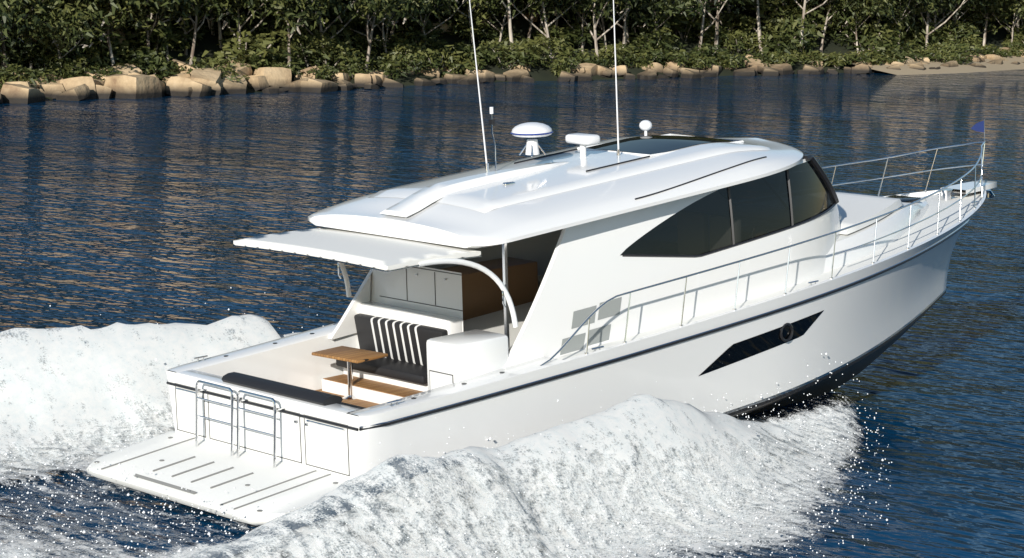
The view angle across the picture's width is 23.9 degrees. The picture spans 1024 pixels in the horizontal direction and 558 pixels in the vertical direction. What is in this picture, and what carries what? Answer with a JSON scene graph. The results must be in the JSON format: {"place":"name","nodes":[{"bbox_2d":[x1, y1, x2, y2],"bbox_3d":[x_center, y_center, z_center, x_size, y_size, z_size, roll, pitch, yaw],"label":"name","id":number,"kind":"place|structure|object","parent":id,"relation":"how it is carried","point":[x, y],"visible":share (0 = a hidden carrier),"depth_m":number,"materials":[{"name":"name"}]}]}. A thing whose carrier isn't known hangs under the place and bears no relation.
{"place":"outdoors","nodes":[
{"label":"outdoors","id":0,"kind":"place"},
{"bbox_2d":[0,69,1023,557],"bbox_3d":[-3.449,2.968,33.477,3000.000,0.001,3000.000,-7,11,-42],"label":"water","id":1,"kind":"structure","parent":0,"point":[132,211],"depth_m":66.50,"materials":[{"name":"liquid"}]},
{"bbox_2d":[0,314,862,557],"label":"wake spray","id":2,"kind":"object","parent":1,"relation":"on","point":[69,377],"visible":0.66,"depth_m":31.58,"materials":[{"name":"liquid"}]},
{"bbox_2d":[1,303,891,557],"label":"spray droplets","id":3,"kind":"object","parent":2,"relation":"on","point":[246,532],"visible":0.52,"depth_m":31.05,"materials":[{"name":"white"}]},
{"bbox_2d":[166,191,981,478],"bbox_3d":[2.525,1.014,38.720,16.280,3.199,4.960,-10,13,-41],"label":"hull","id":4,"kind":"object","parent":1,"relation":"in","point":[858,328],"visible":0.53,"depth_m":34.97,"materials":[{"name":"white"}]},
{"bbox_2d":[86,431,348,525],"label":"swim platform","id":5,"kind":"structure","parent":4,"relation":"attached to","point":[207,472],"depth_m":32.63,"materials":[{"name":"white"}]},
{"bbox_2d":[175,380,349,475],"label":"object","id":6,"kind":"object","parent":5,"relation":"on","point":[233,398],"visible":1,"depth_m":33.34,"materials":[{"name":"white"}]},
{"bbox_2d":[166,193,980,430],"bbox_3d":[2.485,0.025,38.535,16.315,1.257,4.956,-10,13,-41],"label":"rub rail","id":7,"kind":"object","parent":4,"relation":"on","point":[417,415],"visible":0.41,"depth_m":34.31,"materials":[{"name":"black"}]},
{"bbox_2d":[168,190,985,416],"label":"boat deck","id":8,"kind":"structure","parent":4,"relation":"on","point":[292,360],"depth_m":36.09,"materials":[{"name":"white"}]},
{"bbox_2d":[221,372,342,405],"bbox_3d":[-3.172,1.510,33.172,0.340,0.143,2.300,-10,13,-41],"label":"stern cushion","id":9,"kind":"object","parent":8,"relation":"on","point":[285,390],"visible":1,"depth_m":32.98,"materials":[{"name":"black"}]},
{"bbox_2d":[312,243,509,403],"bbox_3d":[-2.077,0.669,34.411,3.265,2.611,3.850,-10,13,-41],"label":"cockpit furniture","id":10,"kind":"object","parent":8,"relation":"on","point":[427,296],"visible":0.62,"depth_m":35.47,"materials":[{"name":"white"}]},
{"bbox_2d":[336,313,447,408],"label":"seat cushions","id":11,"kind":"object","parent":10,"relation":"on","point":[402,344],"visible":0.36,"depth_m":35.85,"materials":[{"name":"black fabric"}]},
{"bbox_2d":[329,159,839,367],"bbox_3d":[1.766,-0.613,37.773,8.850,2.299,4.020,-10,13,-41],"label":"cabin superstructure","id":12,"kind":"object","parent":8,"relation":"on","point":[583,266],"visible":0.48,"depth_m":35.58,"materials":[{"name":"plastic"}]},
{"bbox_2d":[233,228,517,327],"bbox_3d":[-2.012,0.031,34.369,2.221,1.188,3.800,-10,13,-41],"label":"awning","id":13,"kind":"object","parent":12,"relation":"attached to","point":[341,247],"visible":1,"depth_m":33.66,"materials":[{"name":"plastic"}]},
{"bbox_2d":[440,257,543,320],"bbox_3d":[1.650,-0.132,37.737,6.600,1.560,3.500,-10,13,-41],"label":"saloon interior","id":14,"kind":"object","parent":12,"relation":"in","point":[481,293],"visible":0.02,"depth_m":37.24,"materials":[{"name":"brown wood"}]},
{"bbox_2d":[308,138,802,247],"bbox_3d":[1.112,-1.528,37.030,7.850,0.783,4.200,-10,13,-41],"label":"hardtop","id":15,"kind":"object","parent":12,"relation":"on","point":[446,224],"visible":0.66,"depth_m":34.87,"materials":[{"name":"white"}]},
{"bbox_2d":[469,0,651,185],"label":"antennas","id":16,"kind":"object","parent":15,"relation":"on","point":[532,130],"visible":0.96,"depth_m":36.40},
{"bbox_2d":[368,134,771,216],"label":"roof panel","id":17,"kind":"structure","parent":15,"relation":"on","point":[483,190],"depth_m":36.03,"materials":[{"name":"plastic"}]},
{"bbox_2d":[621,154,838,257],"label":"side window","id":18,"kind":"structure","parent":12,"relation":"in","point":[722,219],"depth_m":36.85,"materials":[{"name":"glass"}]},
{"bbox_2d":[560,297,621,354],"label":"side panels","id":19,"kind":"object","parent":8,"relation":"on","point":[602,333],"visible":0.45,"depth_m":34.70,"materials":[{"name":"grey"}]},
{"bbox_2d":[333,141,984,365],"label":"rails","id":20,"kind":"object","parent":8,"relation":"on","point":[981,156],"visible":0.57,"depth_m":38.45,"materials":[{"name":"silver metal"}]},
{"bbox_2d":[941,119,996,197],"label":"bow fittings","id":21,"kind":"object","parent":20,"relation":"attached to","point":[987,186],"visible":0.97,"depth_m":43.68,"materials":[{"name":"white"}]},
{"bbox_2d":[193,189,978,405],"bbox_3d":[2.604,-0.156,38.618,15.620,1.098,4.582,-10,13,-41],"label":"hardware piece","id":22,"kind":"object","parent":4,"relation":"on","point":[895,221],"visible":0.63,"depth_m":39.64,"materials":[{"name":"white"}]},
{"bbox_2d":[836,192,903,234],"bbox_3d":[5.305,-1.176,40.968,2.450,0.268,2.995,-10,13,-41],"label":"foredeck","id":23,"kind":"object","parent":22,"relation":"on","point":[853,209],"visible":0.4,"depth_m":40.51,"materials":[{"name":"white"}]},
{"bbox_2d":[699,310,823,375],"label":"hull windows","id":24,"kind":"structure","parent":4,"relation":"in","point":[755,345],"depth_m":36.64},
{"bbox_2d":[6,0,1023,98],"bbox_3d":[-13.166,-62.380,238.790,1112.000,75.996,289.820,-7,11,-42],"label":"bushes","id":25,"kind":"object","parent":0,"point":[209,41],"depth_m":139.98,"materials":[{"name":"plant"}]},
{"bbox_2d":[0,24,34,64],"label":"shrub","id":26,"kind":"object","parent":25,"relation":"on","point":[8,56],"visible":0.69,"depth_m":115.84,"materials":[{"name":"green plant"}]},
{"bbox_2d":[0,63,38,86],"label":"shrub","id":27,"kind":"object","parent":25,"relation":"on","point":[11,69],"visible":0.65,"depth_m":114.10,"materials":[{"name":"green plant"}]},
{"bbox_2d":[0,0,51,48],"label":"tree","id":28,"kind":"object","parent":25,"relation":"on","point":[4,14],"visible":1,"depth_m":112.14,"materials":[{"name":"green plant"}]},
{"bbox_2d":[13,38,75,68],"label":"shrub","id":29,"kind":"object","parent":25,"relation":"on","point":[39,48],"visible":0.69,"depth_m":117.72,"materials":[{"name":"green plant"}]},
{"bbox_2d":[0,0,93,71],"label":"tree","id":30,"kind":"object","parent":25,"relation":"on","point":[48,10],"visible":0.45,"depth_m":115.74,"materials":[{"name":"green plant"}]},
{"bbox_2d":[33,55,87,78],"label":"shrub","id":31,"kind":"object","parent":25,"relation":"on","point":[54,66],"visible":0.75,"depth_m":116.67,"materials":[{"name":"green plant"}]},
{"bbox_2d":[0,0,154,66],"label":"tree","id":32,"kind":"object","parent":25,"relation":"on","point":[65,31],"visible":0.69,"depth_m":115.38,"materials":[{"name":"green plant"}]},
{"bbox_2d":[56,61,103,78],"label":"shrub","id":33,"kind":"object","parent":25,"relation":"on","point":[80,69],"visible":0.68,"depth_m":116.77,"materials":[{"name":"green plant"}]},
{"bbox_2d":[49,40,113,69],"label":"shrub","id":34,"kind":"object","parent":25,"relation":"on","point":[94,57],"visible":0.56,"depth_m":118.66,"materials":[{"name":"green plant"}]},
{"bbox_2d":[70,29,130,57],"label":"shrub","id":35,"kind":"object","parent":25,"relation":"on","point":[115,44],"visible":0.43,"depth_m":120.44,"materials":[{"name":"green plant"}]},
{"bbox_2d":[60,0,179,65],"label":"tree","id":36,"kind":"object","parent":25,"relation":"on","point":[105,19],"visible":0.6,"depth_m":117.44,"materials":[{"name":"green plant"}]},
{"bbox_2d":[105,46,167,71],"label":"shrub","id":37,"kind":"object","parent":25,"relation":"on","point":[123,60],"visible":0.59,"depth_m":120.25,"materials":[{"name":"green plant"}]},
{"bbox_2d":[126,51,178,80],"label":"shrub","id":38,"kind":"object","parent":25,"relation":"on","point":[163,71],"visible":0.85,"depth_m":119.67,"materials":[{"name":"green plant"}]},
{"bbox_2d":[119,19,189,56],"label":"shrub","id":39,"kind":"object","parent":25,"relation":"on","point":[164,41],"visible":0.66,"depth_m":121.94,"materials":[{"name":"green plant"}]},
{"bbox_2d":[101,0,213,60],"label":"tree","id":40,"kind":"object","parent":25,"relation":"on","point":[164,12],"visible":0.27,"depth_m":120.20,"materials":[{"name":"green plant"}]},
{"bbox_2d":[117,0,227,51],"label":"tree","id":41,"kind":"object","parent":25,"relation":"on","point":[177,6],"visible":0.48,"depth_m":120.20,"materials":[{"name":"green plant"}]},
{"bbox_2d":[150,29,202,50],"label":"shrub","id":42,"kind":"object","parent":25,"relation":"on","point":[181,38],"visible":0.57,"depth_m":122.97,"materials":[{"name":"green plant"}]},
{"bbox_2d":[133,0,265,54],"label":"tree","id":43,"kind":"object","parent":25,"relation":"on","point":[167,22],"visible":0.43,"depth_m":122.24,"materials":[{"name":"green plant"}]},
{"bbox_2d":[182,56,242,80],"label":"shrub","id":44,"kind":"object","parent":25,"relation":"on","point":[218,60],"visible":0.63,"depth_m":120.60,"materials":[{"name":"green plant"}]},
{"bbox_2d":[170,0,257,64],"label":"tree","id":45,"kind":"object","parent":25,"relation":"on","point":[194,12],"visible":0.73,"depth_m":121.98,"materials":[{"name":"green plant"}]},
{"bbox_2d":[209,11,271,42],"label":"shrub","id":46,"kind":"object","parent":25,"relation":"on","point":[249,27],"visible":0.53,"depth_m":126.35,"materials":[{"name":"green plant"}]},
{"bbox_2d":[202,27,296,66],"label":"shrub","id":47,"kind":"object","parent":25,"relation":"on","point":[256,48],"visible":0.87,"depth_m":122.71,"materials":[{"name":"green plant"}]},
{"bbox_2d":[222,0,296,48],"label":"tree","id":48,"kind":"object","parent":25,"relation":"on","point":[261,14],"visible":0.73,"depth_m":122.95,"materials":[{"name":"green plant"}]},
{"bbox_2d":[228,0,354,65],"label":"tree","id":49,"kind":"object","parent":25,"relation":"on","point":[309,5],"visible":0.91,"depth_m":122.98,"materials":[{"name":"green plant"}]},
{"bbox_2d":[275,22,350,60],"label":"shrub","id":50,"kind":"object","parent":25,"relation":"on","point":[332,30],"visible":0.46,"depth_m":127.61,"materials":[{"name":"green plant"}]},
{"bbox_2d":[277,32,348,67],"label":"shrub","id":51,"kind":"object","parent":25,"relation":"on","point":[298,47],"visible":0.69,"depth_m":126.51,"materials":[{"name":"green plant"}]},
{"bbox_2d":[245,0,388,64],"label":"tree","id":52,"kind":"object","parent":25,"relation":"on","point":[356,2],"visible":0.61,"depth_m":126.19,"materials":[{"name":"green plant"}]},
{"bbox_2d":[296,33,369,72],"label":"shrub","id":53,"kind":"object","parent":25,"relation":"on","point":[346,54],"visible":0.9,"depth_m":126.81,"materials":[{"name":"green plant"}]},
{"bbox_2d":[296,0,438,58],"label":"tree","id":54,"kind":"object","parent":25,"relation":"on","point":[389,23],"visible":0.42,"depth_m":129.28,"materials":[{"name":"green plant"}]},
{"bbox_2d":[345,32,390,52],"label":"shrub","id":55,"kind":"object","parent":25,"relation":"on","point":[362,41],"visible":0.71,"depth_m":131.19,"materials":[{"name":"green plant"}]},
{"bbox_2d":[362,49,424,79],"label":"shrub","id":56,"kind":"object","parent":25,"relation":"on","point":[391,65],"visible":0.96,"depth_m":129.11,"materials":[{"name":"green plant"}]},
{"bbox_2d":[336,0,452,69],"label":"tree","id":57,"kind":"object","parent":25,"relation":"on","point":[376,12],"visible":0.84,"depth_m":126.51,"materials":[{"name":"green plant"}]},
{"bbox_2d":[380,40,442,72],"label":"shrub","id":58,"kind":"object","parent":25,"relation":"on","point":[407,47],"visible":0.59,"depth_m":130.99,"materials":[{"name":"green plant"}]},
{"bbox_2d":[384,14,445,47],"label":"shrub","id":59,"kind":"object","parent":25,"relation":"on","point":[415,27],"visible":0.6,"depth_m":134.52,"materials":[{"name":"green plant"}]},
{"bbox_2d":[386,31,447,62],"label":"shrub","id":60,"kind":"object","parent":25,"relation":"on","point":[421,37],"visible":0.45,"depth_m":132.57,"materials":[{"name":"green plant"}]},
{"bbox_2d":[410,45,475,76],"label":"shrub","id":61,"kind":"object","parent":25,"relation":"on","point":[439,53],"visible":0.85,"depth_m":131.69,"materials":[{"name":"green plant"}]},
{"bbox_2d":[411,0,502,56],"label":"tree","id":62,"kind":"object","parent":25,"relation":"on","point":[445,3],"visible":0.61,"depth_m":132.91,"materials":[{"name":"green plant"}]},
{"bbox_2d":[431,8,487,42],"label":"shrub","id":63,"kind":"object","parent":25,"relation":"on","point":[459,28],"visible":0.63,"depth_m":136.85,"materials":[{"name":"green plant"}]},
{"bbox_2d":[443,40,494,62],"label":"shrub","id":64,"kind":"object","parent":25,"relation":"on","point":[468,51],"visible":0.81,"depth_m":134.07,"materials":[{"name":"green plant"}]},
{"bbox_2d":[448,0,562,48],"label":"tree","id":65,"kind":"object","parent":25,"relation":"on","point":[499,10],"visible":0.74,"depth_m":136.34,"materials":[{"name":"green plant"}]},
{"bbox_2d":[478,38,537,68],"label":"shrub","id":66,"kind":"object","parent":25,"relation":"on","point":[520,60],"visible":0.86,"depth_m":134.68,"materials":[{"name":"green plant"}]},
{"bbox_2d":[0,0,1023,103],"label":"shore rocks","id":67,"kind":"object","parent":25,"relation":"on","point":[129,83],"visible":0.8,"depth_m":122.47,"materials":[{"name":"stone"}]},
{"bbox_2d":[490,38,554,67],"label":"shrub","id":68,"kind":"object","parent":25,"relation":"on","point":[531,45],"visible":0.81,"depth_m":135.28,"materials":[{"name":"green plant"}]},
{"bbox_2d":[485,0,602,61],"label":"tree","id":69,"kind":"object","parent":25,"relation":"on","point":[545,20],"visible":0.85,"depth_m":137.38,"materials":[{"name":"green plant"}]},
{"bbox_2d":[504,0,586,39],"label":"tree","id":70,"kind":"object","parent":25,"relation":"on","point":[546,8],"visible":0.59,"depth_m":138.38,"materials":[{"name":"green plant"}]},
{"bbox_2d":[524,34,579,61],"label":"shrub","id":71,"kind":"object","parent":25,"relation":"on","point":[558,47],"visible":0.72,"depth_m":137.25,"materials":[{"name":"green plant"}]},
{"bbox_2d":[531,23,585,47],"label":"shrub","id":72,"kind":"object","parent":25,"relation":"on","point":[558,32],"visible":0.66,"depth_m":139.13,"materials":[{"name":"green plant"}]},
{"bbox_2d":[505,0,620,50],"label":"tree","id":73,"kind":"object","parent":25,"relation":"on","point":[586,11],"visible":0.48,"depth_m":140.00,"materials":[{"name":"green plant"}]},
{"bbox_2d":[549,55,580,76],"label":"shrub","id":74,"kind":"object","parent":25,"relation":"on","point":[566,63],"visible":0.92,"depth_m":135.63,"materials":[{"name":"green plant"}]},
{"bbox_2d":[560,22,602,47],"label":"shrub","id":75,"kind":"object","parent":25,"relation":"on","point":[587,35],"visible":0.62,"depth_m":140.37,"materials":[{"name":"green plant"}]},
{"bbox_2d":[545,0,641,58],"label":"tree","id":76,"kind":"object","parent":25,"relation":"on","point":[594,36],"visible":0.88,"depth_m":138.29,"materials":[{"name":"green plant"}]},
{"bbox_2d":[554,0,662,47],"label":"tree","id":77,"kind":"object","parent":25,"relation":"on","point":[610,18],"visible":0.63,"depth_m":139.49,"materials":[{"name":"green plant"}]},
{"bbox_2d":[590,43,635,65],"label":"shrub","id":78,"kind":"object","parent":25,"relation":"on","point":[609,50],"visible":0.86,"depth_m":138.60,"materials":[{"name":"green plant"}]},
{"bbox_2d":[634,49,664,68],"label":"shrub","id":79,"kind":"object","parent":25,"relation":"on","point":[646,54],"visible":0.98,"depth_m":140.24,"materials":[{"name":"green plant"}]},
{"bbox_2d":[619,25,687,52],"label":"shrub","id":80,"kind":"object","parent":25,"relation":"on","point":[660,36],"visible":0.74,"depth_m":141.63,"materials":[{"name":"green plant"}]},
{"bbox_2d":[605,0,711,40],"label":"tree","id":81,"kind":"object","parent":25,"relation":"on","point":[668,5],"visible":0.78,"depth_m":140.59,"materials":[{"name":"green plant"}]},
{"bbox_2d":[657,49,700,68],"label":"shrub","id":82,"kind":"object","parent":25,"relation":"on","point":[680,56],"visible":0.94,"depth_m":141.20,"materials":[{"name":"green plant"}]},
{"bbox_2d":[648,5,726,42],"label":"shrub","id":83,"kind":"object","parent":25,"relation":"on","point":[692,22],"visible":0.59,"depth_m":145.79,"materials":[{"name":"green plant"}]},
{"bbox_2d":[688,43,727,64],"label":"shrub","id":84,"kind":"object","parent":25,"relation":"on","point":[706,50],"visible":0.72,"depth_m":143.09,"materials":[{"name":"green plant"}]},
{"bbox_2d":[686,25,736,46],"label":"shrub","id":85,"kind":"object","parent":25,"relation":"on","point":[709,36],"visible":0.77,"depth_m":145.85,"materials":[{"name":"green plant"}]},
{"bbox_2d":[694,0,753,49],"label":"tree","id":86,"kind":"object","parent":25,"relation":"on","point":[702,24],"visible":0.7,"depth_m":143.54,"materials":[{"name":"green plant"}]},
{"bbox_2d":[710,51,750,68],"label":"shrub","id":87,"kind":"object","parent":25,"relation":"on","point":[726,60],"visible":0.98,"depth_m":142.90,"materials":[{"name":"green plant"}]},
{"bbox_2d":[711,10,751,30],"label":"shrub","id":88,"kind":"object","parent":25,"relation":"on","point":[729,22],"visible":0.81,"depth_m":148.71,"materials":[{"name":"green plant"}]},
{"bbox_2d":[718,28,763,54],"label":"shrub","id":89,"kind":"object","parent":25,"relation":"on","point":[737,40],"visible":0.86,"depth_m":146.42,"materials":[{"name":"green plant"}]},
{"bbox_2d":[735,0,816,29],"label":"tree","id":90,"kind":"object","parent":25,"relation":"on","point":[783,10],"visible":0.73,"depth_m":148.98,"materials":[{"name":"green plant"}]},
{"bbox_2d":[738,15,816,56],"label":"shrub","id":91,"kind":"object","parent":25,"relation":"on","point":[768,42],"visible":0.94,"depth_m":146.70,"materials":[{"name":"green plant"}]},
{"bbox_2d":[775,4,830,40],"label":"shrub","id":92,"kind":"object","parent":25,"relation":"on","point":[812,14],"visible":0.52,"depth_m":149.11,"materials":[{"name":"green plant"}]},
{"bbox_2d":[766,0,890,52],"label":"tree","id":93,"kind":"object","parent":25,"relation":"on","point":[835,2],"visible":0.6,"depth_m":149.16,"materials":[{"name":"green plant"}]},
{"bbox_2d":[822,51,855,68],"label":"shrub","id":94,"kind":"object","parent":25,"relation":"on","point":[836,59],"visible":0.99,"depth_m":147.03,"materials":[{"name":"green plant"}]},
{"bbox_2d":[816,0,899,52],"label":"tree","id":95,"kind":"object","parent":25,"relation":"on","point":[856,19],"visible":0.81,"depth_m":148.96,"materials":[{"name":"green plant"}]},
{"bbox_2d":[847,49,881,65],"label":"shrub","id":96,"kind":"object","parent":25,"relation":"on","point":[866,56],"visible":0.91,"depth_m":148.15,"materials":[{"name":"green plant"}]},
{"bbox_2d":[828,21,905,60],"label":"shrub","id":97,"kind":"object","parent":25,"relation":"on","point":[861,38],"visible":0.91,"depth_m":150.39,"materials":[{"name":"green plant"}]},
{"bbox_2d":[872,46,908,63],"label":"shrub","id":98,"kind":"object","parent":25,"relation":"on","point":[891,56],"visible":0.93,"depth_m":149.20,"materials":[{"name":"green plant"}]},
{"bbox_2d":[862,0,938,44],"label":"tree","id":99,"kind":"object","parent":25,"relation":"on","point":[900,14],"visible":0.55,"depth_m":151.84,"materials":[{"name":"green plant"}]},
{"bbox_2d":[891,19,940,42],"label":"shrub","id":100,"kind":"object","parent":25,"relation":"on","point":[917,32],"visible":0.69,"depth_m":154.92,"materials":[{"name":"green plant"}]},
{"bbox_2d":[828,55,1023,74],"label":"beach sand","id":101,"kind":"structure","parent":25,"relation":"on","point":[962,68],"depth_m":150.72,"materials":[{"name":"sand"}]},
{"bbox_2d":[896,0,967,46],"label":"tree","id":102,"kind":"object","parent":25,"relation":"on","point":[927,24],"visible":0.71,"depth_m":153.51,"materials":[{"name":"green plant"}]},
{"bbox_2d":[908,18,966,44],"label":"shrub","id":103,"kind":"object","parent":25,"relation":"on","point":[948,28],"visible":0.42,"depth_m":156.43,"materials":[{"name":"green plant"}]},
{"bbox_2d":[905,0,983,20],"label":"tree","id":104,"kind":"object","parent":25,"relation":"on","point":[945,6],"visible":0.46,"depth_m":154.44,"materials":[{"name":"green plant"}]},
{"bbox_2d":[924,40,980,64],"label":"shrub","id":105,"kind":"object","parent":25,"relation":"on","point":[963,55],"visible":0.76,"depth_m":153.45,"materials":[{"name":"green plant"}]},
{"bbox_2d":[943,21,982,45],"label":"shrub","id":106,"kind":"object","parent":25,"relation":"on","point":[972,31],"visible":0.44,"depth_m":157.55,"materials":[{"name":"green plant"}]},
{"bbox_2d":[918,0,1020,29],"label":"tree","id":107,"kind":"object","parent":25,"relation":"on","point":[985,3],"visible":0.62,"depth_m":158.98,"materials":[{"name":"green plant"}]},
{"bbox_2d":[961,0,1023,47],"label":"tree","id":108,"kind":"object","parent":25,"relation":"on","point":[1018,9],"visible":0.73,"depth_m":159.78,"materials":[{"name":"green plant"}]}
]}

